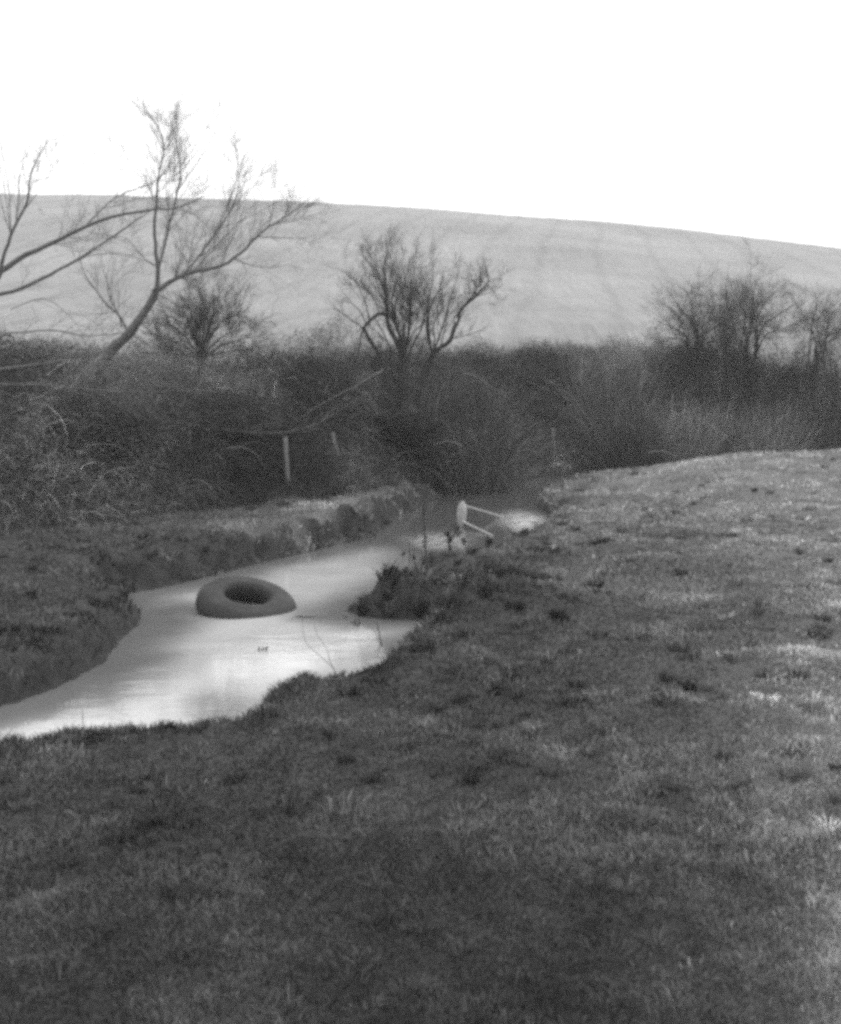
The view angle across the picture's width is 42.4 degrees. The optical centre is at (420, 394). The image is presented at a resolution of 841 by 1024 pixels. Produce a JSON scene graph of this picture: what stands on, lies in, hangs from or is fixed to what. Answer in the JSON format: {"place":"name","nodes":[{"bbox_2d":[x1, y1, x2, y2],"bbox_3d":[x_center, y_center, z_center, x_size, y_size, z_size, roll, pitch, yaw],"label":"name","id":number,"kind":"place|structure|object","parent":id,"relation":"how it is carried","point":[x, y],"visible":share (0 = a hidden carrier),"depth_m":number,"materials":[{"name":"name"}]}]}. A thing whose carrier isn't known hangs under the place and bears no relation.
{"place":"outdoors","nodes":[
{"label":"outdoors","id":0,"kind":"place"},
{"bbox_2d":[0,472,593,741],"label":"water","id":1,"kind":"structure","parent":0,"point":[174,655],"depth_m":11.62,"materials":[{"name":"grey liquid"}]},
{"bbox_2d":[195,576,296,618],"bbox_3d":[-2.112,2.553,13.145,1.221,0.336,1.221,10,14,0],"label":"tube","id":2,"kind":"object","parent":1,"relation":"in","point":[218,598],"visible":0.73,"depth_m":13.04,"materials":[{"name":"rubber"}]},
{"bbox_2d":[302,622,334,669],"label":"twig","id":3,"kind":"object","parent":1,"relation":"in","point":[315,652],"visible":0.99,"depth_m":9.61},
{"bbox_2d":[358,527,376,536],"bbox_3d":[-0.969,2.507,19.825,0.346,0.191,0.042,0,0,-9],"label":"stick","id":4,"kind":"object","parent":1,"relation":"in","point":[359,528],"visible":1,"depth_m":19.81,"materials":[{"name":"grey wood"}]},
{"bbox_2d":[457,501,503,536],"bbox_3d":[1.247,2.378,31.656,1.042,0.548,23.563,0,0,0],"label":"overturned stool","id":5,"kind":"object","parent":1,"relation":"in","point":[461,512],"visible":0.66,"depth_m":21.55,"materials":[{"name":"metal"}]},
{"bbox_2d":[0,341,840,1023],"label":"ground","id":6,"kind":"structure","parent":0,"point":[348,521],"depth_m":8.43,"materials":[{"name":"grey plant"}]},
{"bbox_2d":[10,378,197,452],"bbox_3d":[-5.786,0.462,19.455,3.546,1.567,3.630,0,0,0],"label":"bramble bush","id":7,"kind":"object","parent":6,"relation":"on","point":[118,427],"visible":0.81,"depth_m":18.88,"materials":[{"name":"grey plant"}]},
{"bbox_2d":[0,89,233,428],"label":"bare tree","id":8,"kind":"object","parent":6,"relation":"on","point":[13,262],"visible":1,"depth_m":17.30,"materials":[{"name":"grey plant"}]},
{"bbox_2d":[48,331,207,438],"bbox_3d":[-5.014,-0.127,18.826,2.742,1.870,1.205,0,0,0],"label":"fallen branch","id":9,"kind":"object","parent":8,"relation":"attached to","point":[126,386],"visible":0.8,"depth_m":18.62,"materials":[{"name":"grey wood"}]},
{"bbox_2d":[188,430,190,450],"bbox_3d":[-4.445,0.937,20.881,0.047,0.519,0.050,0,0,40],"label":"fence post","id":10,"kind":"object","parent":6,"relation":"on","point":[190,439],"visible":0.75,"depth_m":20.87,"materials":[{"name":"grey wood"}]},
{"bbox_2d":[108,254,288,384],"bbox_3d":[-5.365,-1.341,26.016,4.440,4.029,4.106,0,0,0],"label":"thorn tree","id":11,"kind":"object","parent":6,"relation":"on","point":[198,328],"visible":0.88,"depth_m":25.89,"materials":[{"name":"grey plant"}]},
{"bbox_2d":[53,51,349,396],"bbox_3d":[-4.273,-2.724,20.968,5.203,7.951,4.685,0,0,-35],"label":"bare tree","id":12,"kind":"object","parent":6,"relation":"on","point":[131,329],"visible":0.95,"depth_m":21.07,"materials":[{"name":"grey plant"}]},
{"bbox_2d":[161,387,297,440],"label":"bramble bush","id":13,"kind":"object","parent":6,"relation":"on","point":[259,404],"visible":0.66,"depth_m":22.04,"materials":[{"name":"grey plant"}]},
{"bbox_2d":[229,392,367,440],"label":"fallen branch","id":14,"kind":"object","parent":13,"relation":"on","point":[313,424],"visible":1,"depth_m":22.13,"materials":[{"name":"grey wood"}]},
{"bbox_2d":[283,437,290,485],"bbox_3d":[-2.745,1.406,22.281,0.169,1.101,0.115,0,0,0],"label":"fence post","id":15,"kind":"object","parent":6,"relation":"on","point":[285,450],"visible":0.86,"depth_m":22.24,"materials":[{"name":"grey wood"}]},
{"bbox_2d":[243,344,384,413],"bbox_3d":[-2.562,-0.400,26.580,3.518,1.735,4.007,0,0,0],"label":"bramble bush","id":16,"kind":"object","parent":6,"relation":"on","point":[339,365],"visible":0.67,"depth_m":26.05,"materials":[{"name":"grey plant"}]},
{"bbox_2d":[285,367,382,422],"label":"fallen branch","id":17,"kind":"object","parent":6,"relation":"on","point":[336,395],"visible":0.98,"depth_m":24.10,"materials":[{"name":"grey wood"}]},
{"bbox_2d":[330,432,339,453],"bbox_3d":[-1.952,1.099,24.685,0.232,0.491,0.126,0,0,0],"label":"fence post","id":18,"kind":"object","parent":6,"relation":"on","point":[333,436],"visible":0.69,"depth_m":24.64,"materials":[{"name":"grey wood"}]},
{"bbox_2d":[347,407,448,451],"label":"hawthorn scrub","id":19,"kind":"object","parent":6,"relation":"on","point":[424,433],"visible":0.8,"depth_m":26.54,"materials":[{"name":"plant"}]},
{"bbox_2d":[0,423,808,533],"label":"dead grass","id":20,"kind":"structure","parent":6,"relation":"on","point":[94,498],"depth_m":19.47,"materials":[{"name":"grey plant"}]},
{"bbox_2d":[407,544,415,571],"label":"dead stem","id":21,"kind":"object","parent":6,"relation":"on","point":[414,558],"visible":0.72,"depth_m":13.58,"materials":[{"name":"grey plant"}]},
{"bbox_2d":[316,221,521,442],"bbox_3d":[-0.015,-1.673,27.966,5.386,5.898,2.692,0,0,0],"label":"bare tree","id":22,"kind":"object","parent":6,"relation":"on","point":[402,359],"visible":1,"depth_m":28.03,"materials":[{"name":"grey plant"}]},
{"bbox_2d":[0,299,840,535],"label":"scrub foliage","id":23,"kind":"object","parent":6,"relation":"on","point":[28,369],"visible":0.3,"depth_m":24.30,"materials":[{"name":"grey plant"}]},
{"bbox_2d":[422,497,428,564],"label":"dead stem","id":24,"kind":"object","parent":6,"relation":"on","point":[425,536],"visible":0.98,"depth_m":14.01,"materials":[{"name":"grey plant"}]},
{"bbox_2d":[442,525,461,552],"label":"dock plant","id":25,"kind":"object","parent":6,"relation":"on","point":[447,534],"visible":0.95,"depth_m":15.19,"materials":[{"name":"grey plant"}]},
{"bbox_2d":[484,534,493,548],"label":"dock plant","id":26,"kind":"object","parent":6,"relation":"on","point":[489,541],"visible":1,"depth_m":15.89,"materials":[{"name":"grey plant"}]},
{"bbox_2d":[368,344,616,494],"bbox_3d":[1.437,1.229,29.540,8.648,5.193,8.005,0,0,0],"label":"bramble bush","id":27,"kind":"object","parent":6,"relation":"on","point":[468,482],"visible":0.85,"depth_m":28.99,"materials":[{"name":"grey plant"}]},
{"bbox_2d":[463,373,509,399],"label":"fallen branch","id":28,"kind":"object","parent":27,"relation":"on","point":[483,380],"visible":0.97,"depth_m":27.99,"materials":[{"name":"grey wood"}]},
{"bbox_2d":[489,338,602,413],"bbox_3d":[4.822,-0.711,38.984,5.162,2.804,5.173,0,0,-35],"label":"bramble bush","id":29,"kind":"object","parent":6,"relation":"on","point":[551,366],"visible":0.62,"depth_m":38.52,"materials":[{"name":"grey plant"}]},
{"bbox_2d":[551,428,556,458],"bbox_3d":[4.451,1.861,36.004,0.234,1.532,0.114,0,0,0],"label":"fence post","id":30,"kind":"object","parent":6,"relation":"on","point":[553,433],"visible":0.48,"depth_m":35.96,"materials":[{"name":"grey wood"}]},
{"bbox_2d":[520,335,725,472],"bbox_3d":[6.684,0.255,36.889,8.531,4.916,8.868,0,0,0],"label":"bramble bush","id":31,"kind":"object","parent":6,"relation":"on","point":[610,403],"visible":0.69,"depth_m":36.39,"materials":[{"name":"grey plant"}]},
{"bbox_2d":[568,409,705,469],"bbox_3d":[7.058,1.670,35.518,4.395,2.507,3.617,0,0,0],"label":"rush clump","id":32,"kind":"object","parent":6,"relation":"on","point":[649,459],"visible":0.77,"depth_m":35.16,"materials":[{"name":"plant"}]},
{"bbox_2d":[648,439,688,460],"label":"fallen branch","id":33,"kind":"object","parent":6,"relation":"on","point":[671,454],"visible":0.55,"depth_m":32.99,"materials":[{"name":"grey wood"}]},
{"bbox_2d":[630,262,749,400],"bbox_3d":[9.254,-2.248,37.800,4.041,4.934,4.455,0,0,0],"label":"thorn tree","id":34,"kind":"object","parent":6,"relation":"on","point":[695,326],"visible":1,"depth_m":37.63,"materials":[{"name":"grey plant"}]},
{"bbox_2d":[626,392,763,463],"bbox_3d":[9.112,1.401,37.556,4.830,3.012,4.972,0,0,-40],"label":"rush clump","id":35,"kind":"object","parent":6,"relation":"on","point":[692,450],"visible":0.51,"depth_m":36.99,"materials":[{"name":"plant"}]},
{"bbox_2d":[560,287,840,462],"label":"ivy thicket","id":36,"kind":"object","parent":6,"relation":"on","point":[733,351],"visible":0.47,"depth_m":38.51,"materials":[{"name":"plant"}]},
{"bbox_2d":[677,259,764,400],"bbox_3d":[11.354,-2.404,40.398,3.460,5.322,4.512,0,0,0],"label":"thorn tree","id":37,"kind":"object","parent":6,"relation":"on","point":[727,296],"visible":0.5,"depth_m":39.86,"materials":[{"name":"grey plant"}]},
{"bbox_2d":[708,232,809,402],"bbox_3d":[12.200,-2.813,38.997,3.923,6.254,5.775,0,0,30],"label":"thorn tree","id":38,"kind":"object","parent":6,"relation":"on","point":[755,310],"visible":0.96,"depth_m":38.77,"materials":[{"name":"grey plant"}]},
{"bbox_2d":[687,394,840,454],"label":"rush clump","id":39,"kind":"object","parent":6,"relation":"on","point":[770,445],"visible":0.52,"depth_m":37.45,"materials":[{"name":"plant"}]},
{"bbox_2d":[691,315,840,450],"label":"ivy thicket","id":40,"kind":"object","parent":6,"relation":"on","point":[832,405],"visible":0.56,"depth_m":38.25,"materials":[{"name":"plant"}]},
{"bbox_2d":[781,274,840,411],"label":"thorn tree","id":41,"kind":"object","parent":6,"relation":"on","point":[805,316],"visible":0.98,"depth_m":36.96,"materials":[{"name":"grey plant"}]},
{"bbox_2d":[0,194,840,450],"bbox_3d":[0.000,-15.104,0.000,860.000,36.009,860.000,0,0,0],"label":"hill","id":42,"kind":"structure","parent":0,"point":[566,277],"depth_m":92.17,"materials":[{"name":"grey plant"}]},
{"bbox_2d":[0,0,840,247],"label":"sky","id":43,"kind":"structure","parent":0,"point":[713,116],"materials":[{"name":"white"}]},
{"bbox_2d":[629,463,639,474],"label":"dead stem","id":44,"kind":"object","parent":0,"point":[634,468],"visible":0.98,"depth_m":27.00,"materials":[{"name":"grey plant"}]}
]}

